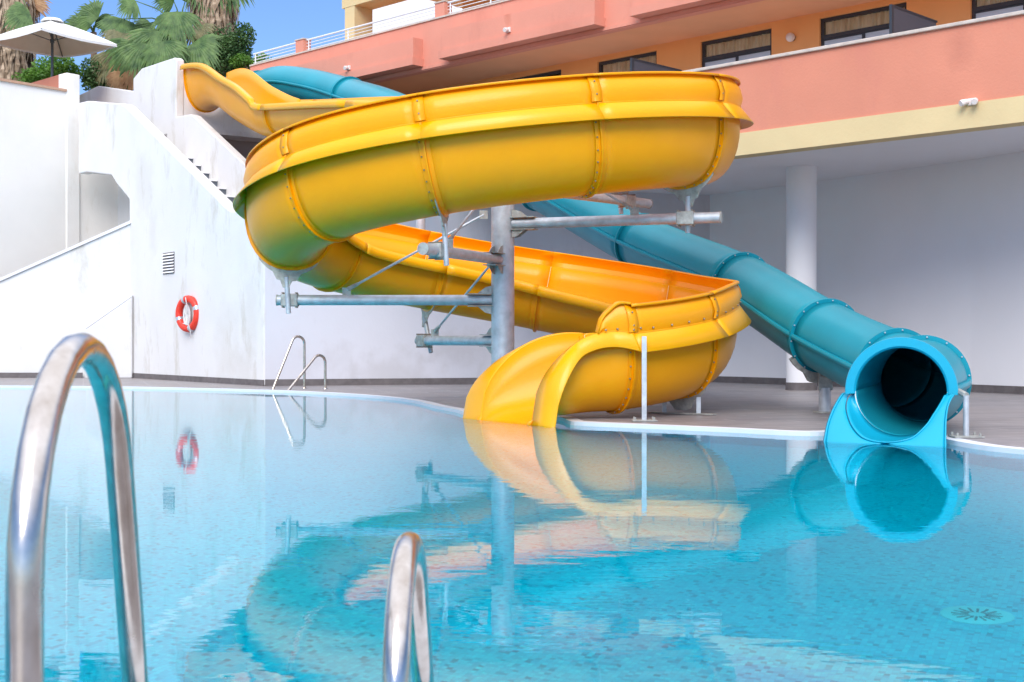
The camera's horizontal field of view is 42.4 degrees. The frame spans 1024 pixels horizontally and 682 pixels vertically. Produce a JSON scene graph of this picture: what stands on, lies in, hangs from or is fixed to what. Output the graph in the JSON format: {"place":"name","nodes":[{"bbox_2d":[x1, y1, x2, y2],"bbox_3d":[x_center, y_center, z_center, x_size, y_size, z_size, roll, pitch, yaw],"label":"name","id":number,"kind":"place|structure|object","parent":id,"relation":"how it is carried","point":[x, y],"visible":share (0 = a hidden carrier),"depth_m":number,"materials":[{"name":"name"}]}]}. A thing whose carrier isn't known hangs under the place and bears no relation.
{"place":"outdoors","nodes":[
{"label":"outdoors","id":0,"kind":"place"},
{"bbox_2d":[33,0,344,94],"label":"sky","id":1,"kind":"structure","parent":0,"point":[276,23],"materials":[{"name":"blue"}]},
{"bbox_2d":[373,0,461,32],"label":"white building","id":2,"kind":"structure","parent":0,"point":[399,8],"depth_m":45.00,"materials":[{"name":"white paint"}]},
{"bbox_2d":[0,388,1023,681],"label":"water","id":3,"kind":"structure","parent":0,"point":[272,528],"depth_m":5.69,"materials":[{"name":"blue liquid"}]},
{"bbox_2d":[0,378,1023,446],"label":"deck","id":4,"kind":"structure","parent":0,"point":[996,418],"depth_m":17.39,"materials":[{"name":"concrete"}]},
{"bbox_2d":[0,73,117,277],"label":"retaining wall","id":5,"kind":"structure","parent":4,"relation":"on","point":[53,201],"depth_m":33.14,"materials":[{"name":"paint"}]},
{"bbox_2d":[33,75,58,87],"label":"pink parapet","id":6,"kind":"structure","parent":5,"relation":"on","point":[53,81],"depth_m":34.69,"materials":[{"name":"pink paint"}]},
{"bbox_2d":[0,220,130,377],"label":"ramp parapet","id":7,"kind":"structure","parent":4,"relation":"on","point":[48,304],"depth_m":30.50,"materials":[{"name":"paint"}]},
{"bbox_2d":[85,295,132,377],"bbox_3d":[-9.209,-0.099,30.273,1.093,1.898,0.295,0,0,-14],"label":"stair box","id":8,"kind":"object","parent":4,"relation":"on","point":[111,330],"visible":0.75,"depth_m":30.18,"materials":[{"name":"white paint"}]},
{"bbox_2d":[79,58,266,385],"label":"pool staircase","id":9,"kind":"structure","parent":4,"relation":"on","point":[163,151],"depth_m":29.07,"materials":[{"name":"paint"}]},
{"bbox_2d":[162,252,173,273],"bbox_3d":[-7.462,-1.690,28.631,0.045,0.460,0.620,0,0,-37],"label":"wall vent","id":10,"kind":"object","parent":9,"relation":"attached to","point":[168,263],"depth_m":28.62,"materials":[{"name":"white metal"}]},
{"bbox_2d":[175,295,198,337],"bbox_3d":[-6.786,-0.511,27.596,0.776,0.894,0.185,0,0,40],"label":"life ring","id":11,"kind":"object","parent":9,"relation":"attached to","point":[183,320],"visible":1,"depth_m":27.55,"materials":[{"name":"red plastic"}]},
{"bbox_2d":[5,333,433,681],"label":"pool ladder","id":12,"kind":"object","parent":4,"relation":"attached to","point":[407,648],"visible":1,"depth_m":2.29,"materials":[{"name":"silver metal"}]},
{"bbox_2d":[272,335,327,389],"bbox_3d":[-4.019,0.756,23.142,1.564,1.722,0.578,0,0,-42],"label":"pool ladder","id":13,"kind":"object","parent":4,"relation":"attached to","point":[305,368],"visible":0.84,"depth_m":23.43,"materials":[{"name":"silver metal"}]},
{"bbox_2d":[180,63,753,426],"bbox_3d":[-4.086,-2.769,22.234,6.056,7.713,20.156,0,0,-32],"label":"water slide","id":14,"kind":"object","parent":4,"relation":"on","point":[338,190],"visible":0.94,"depth_m":14.29,"materials":[{"name":"plastic"}]},
{"bbox_2d":[259,172,722,364],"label":"steel support column","id":15,"kind":"structure","parent":4,"relation":"on","point":[495,299],"depth_m":15.69,"materials":[{"name":"silver metal"}]},
{"bbox_2d":[253,66,984,446],"bbox_3d":[-0.215,-2.816,22.401,3.514,7.778,23.905,0,0,-24],"label":"tube slide","id":16,"kind":"object","parent":4,"relation":"on","point":[903,386],"visible":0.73,"depth_m":15.12,"materials":[{"name":"teal plastic"}]},
{"bbox_2d":[249,0,1023,393],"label":"hotel building","id":17,"kind":"structure","parent":4,"relation":"on","point":[875,170],"depth_m":23.67,"materials":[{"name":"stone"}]},
{"bbox_2d":[343,65,350,69],"bbox_3d":[-3.798,-6.268,30.277,0.122,0.120,0.176,0,0,41],"label":"wall spotlight","id":18,"kind":"object","parent":17,"relation":"attached to","point":[348,67],"depth_m":30.24,"materials":[{"name":"white plastic"}]},
{"bbox_2d":[503,27,510,32],"bbox_3d":[-0.115,-6.285,26.656,0.122,0.120,0.176,0,0,41],"label":"wall spotlight","id":19,"kind":"object","parent":17,"relation":"attached to","point":[507,29],"depth_m":26.62,"materials":[{"name":"white plastic"}]},
{"bbox_2d":[506,70,560,80],"bbox_3d":[0.134,-4.567,29.591,2.778,2.635,0.080,0,0,45],"label":"window frame","id":20,"kind":"structure","parent":17,"relation":"in","point":[554,73],"depth_m":28.97,"materials":[{"name":"black metal"}]},
{"bbox_2d":[599,51,656,72],"bbox_3d":[2.432,-4.567,27.348,1.582,2.635,0.102,0,0,45],"label":"window frame","id":21,"kind":"structure","parent":17,"relation":"in","point":[621,64],"depth_m":27.47,"materials":[{"name":"black metal"}]},
{"bbox_2d":[702,29,770,66],"bbox_3d":[4.362,-4.567,25.450,1.641,2.635,0.102,0,0,45],"label":"window frame","id":22,"kind":"structure","parent":17,"relation":"in","point":[754,44],"depth_m":25.47,"materials":[{"name":"black metal"}]},
{"bbox_2d":[786,33,795,41],"bbox_3d":[5.152,-5.623,24.420,0.170,0.170,0.170,0,0,-45],"label":"globe lamp","id":23,"kind":"object","parent":17,"relation":"attached to","point":[790,37],"visible":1,"depth_m":24.36,"materials":[{"name":"white glass"}]},
{"bbox_2d":[821,3,905,45],"bbox_3d":[6.294,-4.567,23.551,1.723,2.635,0.102,0,0,45],"label":"window frame","id":24,"kind":"structure","parent":17,"relation":"in","point":[872,22],"depth_m":23.65,"materials":[{"name":"black metal"}]},
{"bbox_2d":[959,97,977,106],"bbox_3d":[6.429,-3.357,18.527,0.282,0.120,0.173,0,0,45],"label":"wall spotlight","id":25,"kind":"object","parent":17,"relation":"attached to","point":[968,102],"depth_m":18.53,"materials":[{"name":"white plastic"}]},
{"bbox_2d":[972,0,1023,18],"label":"window frame","id":26,"kind":"structure","parent":17,"relation":"in","point":[980,8],"depth_m":21.86,"materials":[{"name":"black metal"}]},
{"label":"garden terrace","id":27,"kind":"structure","parent":0,"visible":0},
{"bbox_2d":[0,0,52,80],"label":"fan palm","id":28,"kind":"object","parent":27,"relation":"on","point":[15,14],"visible":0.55,"depth_m":37.83,"materials":[{"name":"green plant"}]},
{"bbox_2d":[11,56,82,82],"bbox_3d":[-12.973,-6.503,36.976,1.842,3.110,1.470,0,0,0],"label":"round shrub","id":29,"kind":"object","parent":27,"relation":"on","point":[42,71],"visible":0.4,"depth_m":36.64,"materials":[{"name":"green plant"}]},
{"bbox_2d":[0,17,116,76],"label":"parasol","id":30,"kind":"object","parent":27,"relation":"on","point":[52,37],"visible":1,"depth_m":35.04,"materials":[{"name":"white fabric"}]},
{"bbox_2d":[64,0,114,66],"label":"fan palm","id":31,"kind":"object","parent":27,"relation":"on","point":[88,17],"visible":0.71,"depth_m":39.19,"materials":[{"name":"green plant"}]},
{"bbox_2d":[79,55,123,90],"bbox_3d":[-11.635,-6.521,37.619,1.448,3.146,1.060,0,0,0],"label":"dark shrub","id":32,"kind":"object","parent":27,"relation":"on","point":[88,80],"visible":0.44,"depth_m":37.33,"materials":[{"name":"green plant"}]},
{"bbox_2d":[90,0,225,90],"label":"fan palm","id":33,"kind":"object","parent":27,"relation":"on","point":[141,43],"visible":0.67,"depth_m":36.19,"materials":[{"name":"green plant"}]},
{"bbox_2d":[185,0,254,77],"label":"fan palm","id":34,"kind":"object","parent":27,"relation":"on","point":[221,13],"visible":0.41,"depth_m":37.46,"materials":[{"name":"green plant"}]},
{"bbox_2d":[206,21,256,76],"bbox_3d":[-8.003,-7.001,37.524,1.616,4.105,1.383,0,0,0],"label":"leafy tree","id":35,"kind":"object","parent":27,"relation":"on","point":[236,42],"visible":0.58,"depth_m":37.13,"materials":[{"name":"green plant"}]},
{"bbox_2d":[228,53,271,69],"bbox_3d":[-7.319,-6.508,36.925,1.302,3.118,0.732,0,0,0],"label":"leafy tree","id":36,"kind":"object","parent":27,"relation":"on","point":[241,60],"visible":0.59,"depth_m":36.78,"materials":[{"name":"green plant"}]},
{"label":"pool basin","id":37,"kind":"structure","parent":0,"visible":0},
{"bbox_2d":[0,385,1023,454],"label":"pool coping","id":38,"kind":"object","parent":37,"relation":"on","point":[961,442],"visible":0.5,"depth_m":13.56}
]}

